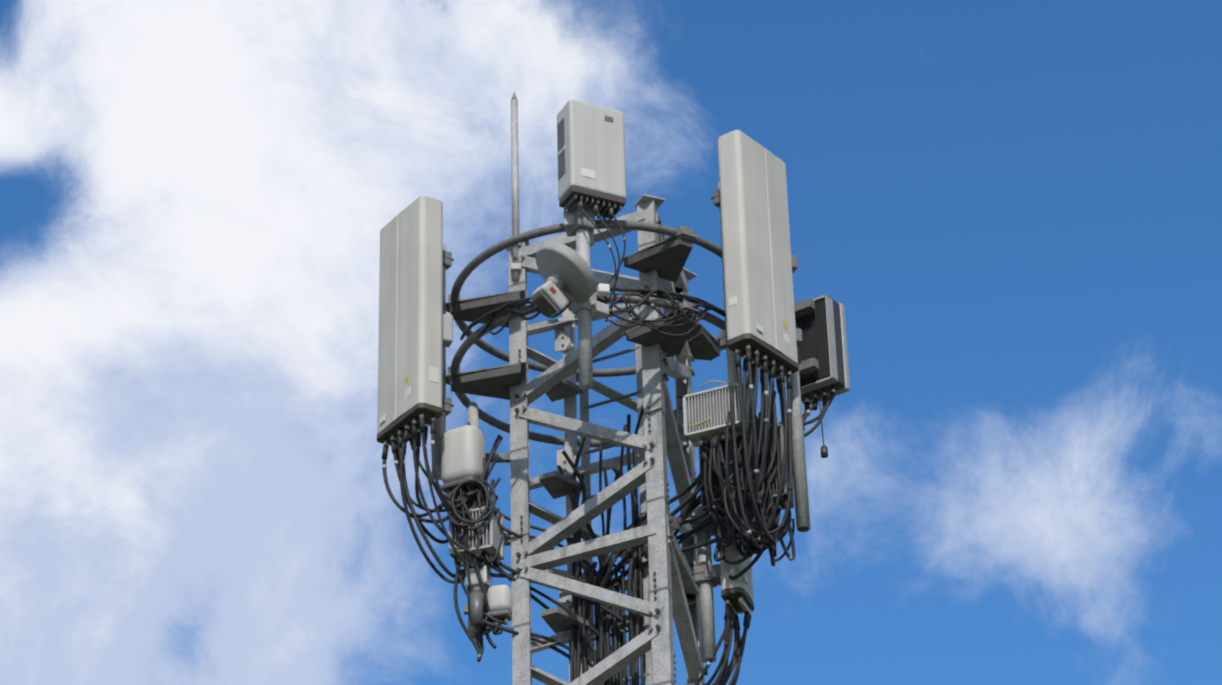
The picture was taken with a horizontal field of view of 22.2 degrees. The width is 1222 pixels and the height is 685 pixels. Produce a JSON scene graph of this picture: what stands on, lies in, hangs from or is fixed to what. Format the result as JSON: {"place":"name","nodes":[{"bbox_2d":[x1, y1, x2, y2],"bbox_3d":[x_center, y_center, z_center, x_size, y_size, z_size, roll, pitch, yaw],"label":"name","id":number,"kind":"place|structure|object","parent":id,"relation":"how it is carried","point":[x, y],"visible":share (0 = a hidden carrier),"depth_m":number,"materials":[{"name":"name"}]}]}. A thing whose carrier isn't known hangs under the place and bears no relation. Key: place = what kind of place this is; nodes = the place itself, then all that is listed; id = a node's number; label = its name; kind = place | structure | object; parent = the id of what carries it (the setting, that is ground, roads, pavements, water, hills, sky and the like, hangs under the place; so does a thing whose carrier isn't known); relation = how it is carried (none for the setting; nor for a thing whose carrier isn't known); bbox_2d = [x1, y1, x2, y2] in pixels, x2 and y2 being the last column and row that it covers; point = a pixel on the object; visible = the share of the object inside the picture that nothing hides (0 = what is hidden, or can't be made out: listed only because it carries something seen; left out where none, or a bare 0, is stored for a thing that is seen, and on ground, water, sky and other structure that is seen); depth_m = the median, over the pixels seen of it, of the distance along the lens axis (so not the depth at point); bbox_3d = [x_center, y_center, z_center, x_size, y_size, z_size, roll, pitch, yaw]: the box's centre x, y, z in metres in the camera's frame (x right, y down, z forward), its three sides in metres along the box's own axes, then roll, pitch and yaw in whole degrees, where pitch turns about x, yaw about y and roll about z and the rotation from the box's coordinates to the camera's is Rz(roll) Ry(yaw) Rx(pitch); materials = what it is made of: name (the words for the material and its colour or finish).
{"place":"outdoors","nodes":[
{"label":"outdoors","id":0,"kind":"place"},
{"bbox_2d":[377,195,453,479],"bbox_3d":[-1.036,0.007,17.159,0.334,1.592,0.476,19,-35,-31],"label":"panel antenna","id":1,"kind":"object","parent":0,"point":[416,259],"visible":0.96,"depth_m":17.05,"materials":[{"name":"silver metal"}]},
{"bbox_2d":[442,230,593,346],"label":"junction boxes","id":2,"kind":"object","parent":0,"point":[447,330],"visible":0.19,"depth_m":17.06,"materials":[{"name":"white plastic"}]},
{"bbox_2d":[0,0,1221,684],"label":"sky","id":3,"kind":"structure","parent":0,"point":[1012,209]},
{"bbox_2d":[683,382,749,446],"bbox_3d":[0.562,0.393,16.436,0.340,0.290,0.144,-15,-32,22],"label":"radio unit","id":4,"kind":"object","parent":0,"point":[700,406],"visible":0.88,"depth_m":16.40,"materials":[{"name":"white metal"}]},
{"label":"ground","id":5,"kind":"structure","parent":0,"visible":0},
{"bbox_2d":[506,194,707,684],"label":"lattice tower","id":6,"kind":"structure","parent":5,"relation":"on","point":[674,591],"depth_m":16.58,"materials":[{"name":"metal"}]},
{"bbox_2d":[464,402,511,638],"bbox_3d":[-0.640,0.915,16.720,0.300,1.400,0.166,-1,-30,-1],"label":"mounting pole","id":7,"kind":"object","parent":6,"relation":"attached to","point":[476,617],"visible":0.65,"depth_m":16.47,"materials":[{"name":"metal"}]},
{"bbox_2d":[440,425,484,493],"bbox_3d":[-0.795,0.649,16.791,0.230,0.400,0.170,-17,-33,25],"label":"remote radio unit","id":8,"kind":"object","parent":7,"relation":"attached to","point":[462,451],"visible":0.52,"depth_m":16.72,"materials":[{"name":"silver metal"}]},
{"bbox_2d":[449,506,503,566],"bbox_3d":[-0.715,1.047,16.615,0.260,0.290,0.178,-11,-31,16],"label":"remote radio unit","id":9,"kind":"object","parent":7,"relation":"attached to","point":[490,540],"visible":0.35,"depth_m":16.55,"materials":[{"name":"white metal"}]},
{"bbox_2d":[487,585,512,625],"bbox_3d":[-0.586,1.389,16.444,0.130,0.220,0.110,-10,-30,14],"label":"equipment box","id":10,"kind":"object","parent":6,"relation":"attached to","point":[499,598],"visible":0.92,"depth_m":16.40,"materials":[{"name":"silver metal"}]},
{"bbox_2d":[511,92,520,280],"bbox_3d":[-0.544,-0.897,17.707,0.060,1.260,0.075,-1,-30,-1],"label":"lightning rod","id":11,"kind":"object","parent":6,"relation":"attached to","point":[515,268],"visible":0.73,"depth_m":17.69,"materials":[{"name":"metal"}]},
{"bbox_2d":[563,199,600,389],"bbox_3d":[-0.161,-0.237,16.389,0.171,1.095,0.216,12,-32,-23],"label":"mounting pole","id":12,"kind":"object","parent":6,"relation":"attached to","point":[578,224],"visible":0.52,"depth_m":16.45,"materials":[{"name":"metal"}]},
{"bbox_2d":[560,283,609,318],"bbox_3d":[-0.175,-0.220,16.308,0.315,0.165,0.170,10,-32,-20],"label":"dish mount","id":13,"kind":"object","parent":12,"relation":"attached to","point":[595,307],"visible":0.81,"depth_m":16.29,"materials":[{"name":"metal"}]},
{"bbox_2d":[530,242,595,317],"bbox_3d":[-0.234,-0.324,16.223,0.314,0.372,0.371,10,-31,-19],"label":"microwave dish","id":14,"kind":"object","parent":13,"relation":"attached to","point":[560,266],"visible":1,"depth_m":16.15,"materials":[{"name":"metal"}]},
{"bbox_2d":[557,99,625,219],"bbox_3d":[-0.104,-0.965,16.732,0.342,0.645,0.184,12,-32,-23],"label":"antenna unit","id":15,"kind":"object","parent":12,"relation":"attached to","point":[591,151],"visible":0.92,"depth_m":16.65,"materials":[{"name":"white plastic"}]},
{"bbox_2d":[539,304,652,684],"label":"ladder","id":16,"kind":"object","parent":6,"relation":"attached to","point":[557,620],"visible":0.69,"depth_m":16.99,"materials":[{"name":"metal"}]},
{"bbox_2d":[445,220,751,447],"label":"antenna rings","id":17,"kind":"object","parent":6,"relation":"attached to","point":[666,259],"visible":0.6,"depth_m":16.96,"materials":[{"name":"metal"}]},
{"bbox_2d":[381,206,835,684],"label":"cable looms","id":18,"kind":"object","parent":6,"relation":"attached to","point":[758,529],"visible":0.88,"depth_m":16.44,"materials":[{"name":"grey rubber"}]},
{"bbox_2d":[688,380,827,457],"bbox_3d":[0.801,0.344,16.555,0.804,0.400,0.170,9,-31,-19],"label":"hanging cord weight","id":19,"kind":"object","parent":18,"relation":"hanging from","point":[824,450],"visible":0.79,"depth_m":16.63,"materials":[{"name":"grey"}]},
{"bbox_2d":[690,506,753,662],"bbox_3d":[0.585,1.201,16.486,0.301,1.012,0.265,-10,-31,14],"label":"mounting pole","id":20,"kind":"object","parent":6,"relation":"attached to","point":[737,594],"visible":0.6,"depth_m":16.37,"materials":[{"name":"silver metal"}]},
{"bbox_2d":[791,255,818,531],"bbox_3d":[0.934,0.253,16.670,0.368,1.676,0.178,13,-32,-23],"label":"mounting pole","id":21,"kind":"object","parent":6,"relation":"attached to","point":[801,499],"visible":0.5,"depth_m":16.48,"materials":[{"name":"metal"}]},
{"bbox_2d":[711,130,798,383],"bbox_3d":[0.723,-0.392,16.766,0.334,1.452,0.476,-21,-35,31],"label":"panel antenna","id":22,"kind":"object","parent":21,"relation":"attached to","point":[749,198],"visible":0.92,"depth_m":16.64,"materials":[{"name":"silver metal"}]},
{"bbox_2d":[795,294,849,404],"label":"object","id":23,"kind":"object","parent":21,"relation":"attached to","point":[822,325],"visible":0.71,"depth_m":16.89,"materials":[{"name":"black plastic"}]}
]}

